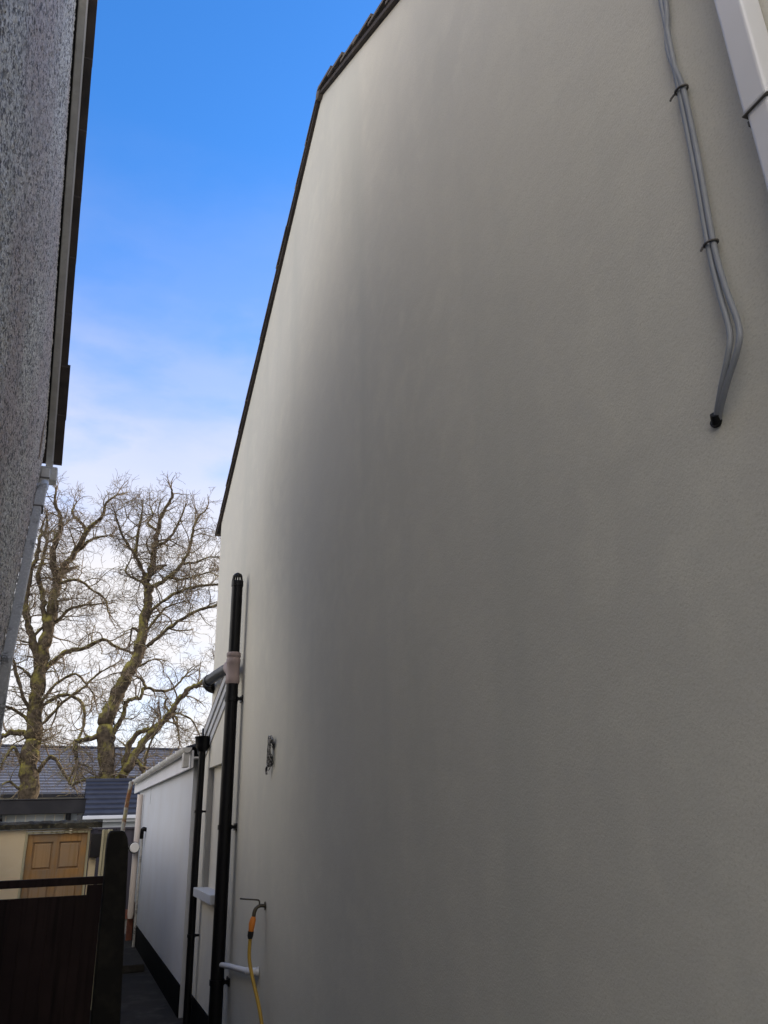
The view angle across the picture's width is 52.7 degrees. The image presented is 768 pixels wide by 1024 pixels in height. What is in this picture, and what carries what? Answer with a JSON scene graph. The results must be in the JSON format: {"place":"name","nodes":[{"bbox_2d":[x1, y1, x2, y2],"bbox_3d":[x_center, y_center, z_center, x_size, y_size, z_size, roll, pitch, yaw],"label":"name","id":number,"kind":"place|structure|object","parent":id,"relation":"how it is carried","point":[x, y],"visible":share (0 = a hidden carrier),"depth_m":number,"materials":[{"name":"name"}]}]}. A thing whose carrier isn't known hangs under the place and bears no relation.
{"place":"outdoors","nodes":[
{"label":"outdoors","id":0,"kind":"place"},
{"bbox_2d":[0,744,180,820],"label":"house","id":1,"kind":"structure","parent":0,"point":[51,793],"depth_m":38.05,"materials":[{"name":"grey stone"}]},
{"bbox_2d":[89,920,182,1023],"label":"path","id":2,"kind":"structure","parent":0,"point":[143,1000],"depth_m":8.97,"materials":[{"name":"concrete"}]},
{"bbox_2d":[91,829,112,1005],"bbox_3d":[-3.264,4.635,8.894,0.120,1.845,0.080,7,-23,-20],"label":"fluted post","id":3,"kind":"object","parent":2,"relation":"on","point":[105,832],"visible":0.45,"depth_m":9.09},
{"bbox_2d":[90,830,127,1023],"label":"gate post","id":4,"kind":"object","parent":2,"relation":"on","point":[106,996],"visible":1,"depth_m":6.63,"materials":[{"name":"brown wood"}]},
{"bbox_2d":[0,876,102,1023],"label":"timber gate","id":5,"kind":"structure","parent":4,"relation":"attached to","point":[47,954],"depth_m":6.49,"materials":[{"name":"brown wood"}]},
{"bbox_2d":[84,827,134,918],"bbox_3d":[-5.404,7.923,17.099,2.700,1.835,0.180,7,-23,-20],"label":"panel fence","id":6,"kind":"object","parent":2,"relation":"on","point":[129,831],"visible":0.02,"depth_m":17.03,"materials":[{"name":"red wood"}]},
{"bbox_2d":[121,781,133,831],"bbox_3d":[-2.955,4.237,8.611,0.131,2.364,0.058,13,-26,-32],"label":"metal pole","id":7,"kind":"object","parent":2,"relation":"on","point":[126,807],"visible":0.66,"depth_m":8.93,"materials":[{"name":"grey metal"}]},
{"bbox_2d":[123,960,143,972],"bbox_3d":[-3.647,6.291,10.705,0.620,0.094,0.350,7,-23,-20],"label":"path step","id":8,"kind":"object","parent":2,"relation":"on","point":[132,966],"visible":0.45,"depth_m":10.63,"materials":[{"name":"concrete"}]},
{"bbox_2d":[125,794,142,940],"bbox_3d":[-4.494,6.372,13.989,0.120,2.400,0.202,7,-23,-20],"label":"boxed corner pipe","id":9,"kind":"object","parent":2,"relation":"on","point":[131,910],"visible":0.93,"depth_m":13.85,"materials":[{"name":"beige plastic"}]},
{"bbox_2d":[0,0,381,747],"label":"sky","id":10,"kind":"structure","parent":0,"point":[200,112],"materials":[{"name":"blue"}]},
{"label":"ground","id":11,"kind":"structure","parent":0,"visible":0},
{"bbox_2d":[0,798,86,833],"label":"flat roofed shed","id":12,"kind":"structure","parent":11,"relation":"on","point":[27,810],"depth_m":13.81,"materials":[{"name":"black fabric"}]},
{"bbox_2d":[0,0,97,794],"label":"pebbledashed house","id":13,"kind":"structure","parent":11,"relation":"on","point":[46,53],"depth_m":4.97,"materials":[{"name":"grey stone"}]},
{"bbox_2d":[0,479,48,740],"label":"sloping downpipe","id":14,"kind":"object","parent":13,"relation":"attached to","point":[19,596],"visible":1,"depth_m":5.88,"materials":[{"name":"white plastic"}]},
{"bbox_2d":[37,466,57,489],"bbox_3d":[-5.425,-0.572,6.354,5.085,0.250,0.240,7,-23,-20],"label":"box gutter","id":15,"kind":"object","parent":13,"relation":"attached to","point":[49,474],"visible":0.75,"depth_m":7.20,"materials":[{"name":"white plastic"}]},
{"bbox_2d":[0,819,102,899],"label":"garden wall","id":16,"kind":"structure","parent":11,"relation":"on","point":[12,838],"depth_m":8.95,"materials":[{"name":"beige paint"}]},
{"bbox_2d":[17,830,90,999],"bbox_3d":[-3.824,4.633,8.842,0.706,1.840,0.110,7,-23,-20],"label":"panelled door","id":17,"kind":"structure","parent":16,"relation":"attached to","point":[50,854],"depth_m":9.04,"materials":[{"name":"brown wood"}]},
{"bbox_2d":[89,833,101,857],"bbox_3d":[-3.414,3.949,9.189,0.125,0.265,0.078,7,-23,-20],"label":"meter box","id":18,"kind":"object","parent":16,"relation":"attached to","point":[95,845],"visible":0.92,"depth_m":9.15,"materials":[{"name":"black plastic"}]},
{"bbox_2d":[0,471,162,798],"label":"bare tree","id":19,"kind":"object","parent":11,"relation":"on","point":[35,738],"visible":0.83,"depth_m":29.66,"materials":[{"name":"brown plant"}]},
{"bbox_2d":[81,778,139,829],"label":"slate outbuilding","id":20,"kind":"structure","parent":11,"relation":"on","point":[105,800],"depth_m":21.87,"materials":[{"name":"grey stone"}]},
{"bbox_2d":[36,468,222,798],"bbox_3d":[-8.269,5.603,28.774,7.973,15.169,4.759,7,-23,-20],"label":"bare tree","id":21,"kind":"object","parent":11,"relation":"on","point":[105,734],"visible":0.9,"depth_m":29.09,"materials":[{"name":"brown plant"}]},
{"bbox_2d":[131,744,198,1017],"bbox_3d":[-1.806,5.316,12.693,4.154,3.320,8.406,7,-23,-20],"label":"extension","id":22,"kind":"object","parent":11,"relation":"on","point":[167,787],"visible":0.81,"depth_m":10.04,"materials":[{"name":"white paint"}]},
{"bbox_2d":[128,842,139,853],"bbox_3d":[-4.472,6.017,13.906,0.213,0.196,0.110,7,-23,-20],"label":"round wall lamp","id":23,"kind":"object","parent":22,"relation":"attached to","point":[133,847],"visible":0.98,"depth_m":13.86,"materials":[{"name":"white plastic"}]},
{"bbox_2d":[132,827,146,946],"bbox_3d":[-4.131,6.297,13.064,0.107,1.845,0.258,7,-23,-20],"label":"corner waste pipe","id":24,"kind":"object","parent":22,"relation":"attached to","point":[143,829],"visible":1,"depth_m":13.16,"materials":[{"name":"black plastic"}]},
{"bbox_2d":[190,676,225,1023],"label":"annex","id":25,"kind":"object","parent":11,"relation":"on","point":[203,893],"visible":0.24,"depth_m":7.79,"materials":[{"name":"white paint"}]},
{"bbox_2d":[183,728,209,1023],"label":"rainwater pipe","id":26,"kind":"object","parent":25,"relation":"attached to","point":[202,742],"visible":0.97,"depth_m":7.90,"materials":[{"name":"black plastic"}]},
{"bbox_2d":[193,768,214,904],"bbox_3d":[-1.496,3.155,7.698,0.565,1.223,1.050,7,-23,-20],"label":"window","id":27,"kind":"structure","parent":25,"relation":"in","point":[205,893],"depth_m":7.95,"materials":[{"name":"white plastic"}]},
{"bbox_2d":[208,0,767,1023],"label":"rendered house","id":28,"kind":"structure","parent":11,"relation":"on","point":[492,528],"depth_m":2.92,"materials":[{"name":"white paint"}]},
{"bbox_2d":[202,573,243,1023],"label":"soil pipe","id":29,"kind":"object","parent":28,"relation":"attached to","point":[229,669],"visible":0.95,"depth_m":6.93,"materials":[{"name":"black plastic"}]},
{"bbox_2d":[219,962,258,975],"bbox_3d":[-1.162,3.559,6.060,0.083,0.159,1.190,8,-23,-23],"label":"waste pipe","id":30,"kind":"object","parent":28,"relation":"attached to","point":[237,968],"visible":0.81,"depth_m":5.88,"materials":[{"name":"white plastic"}]},
{"bbox_2d":[240,898,265,916],"bbox_3d":[-0.959,2.874,5.635,0.222,0.123,0.084,-6,-22,12],"label":"wall tap","id":31,"kind":"object","parent":28,"relation":"attached to","point":[259,905],"depth_m":5.62,"materials":[{"name":"grey metal"}]},
{"bbox_2d":[247,916,263,1023],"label":"garden hose","id":32,"kind":"object","parent":31,"relation":"hanging from","point":[252,921],"visible":1,"depth_m":5.44,"materials":[{"name":"yellow plastic"}]},
{"bbox_2d":[265,735,274,774],"bbox_3d":[-0.855,1.840,5.891,0.048,0.288,0.180,8,-24,-24],"label":"wire bundle","id":33,"kind":"object","parent":28,"relation":"attached to","point":[269,754],"visible":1,"depth_m":5.89,"materials":[{"name":"black plastic"}]},
{"bbox_2d":[658,0,742,427],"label":"grey cables","id":34,"kind":"object","parent":28,"relation":"attached to","point":[711,242],"visible":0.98,"depth_m":2.02,"materials":[{"name":"grey plastic"}]},
{"bbox_2d":[714,0,767,190],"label":"square downpipe","id":35,"kind":"object","parent":28,"relation":"attached to","point":[744,29],"visible":1,"depth_m":1.90,"materials":[{"name":"white plastic"}]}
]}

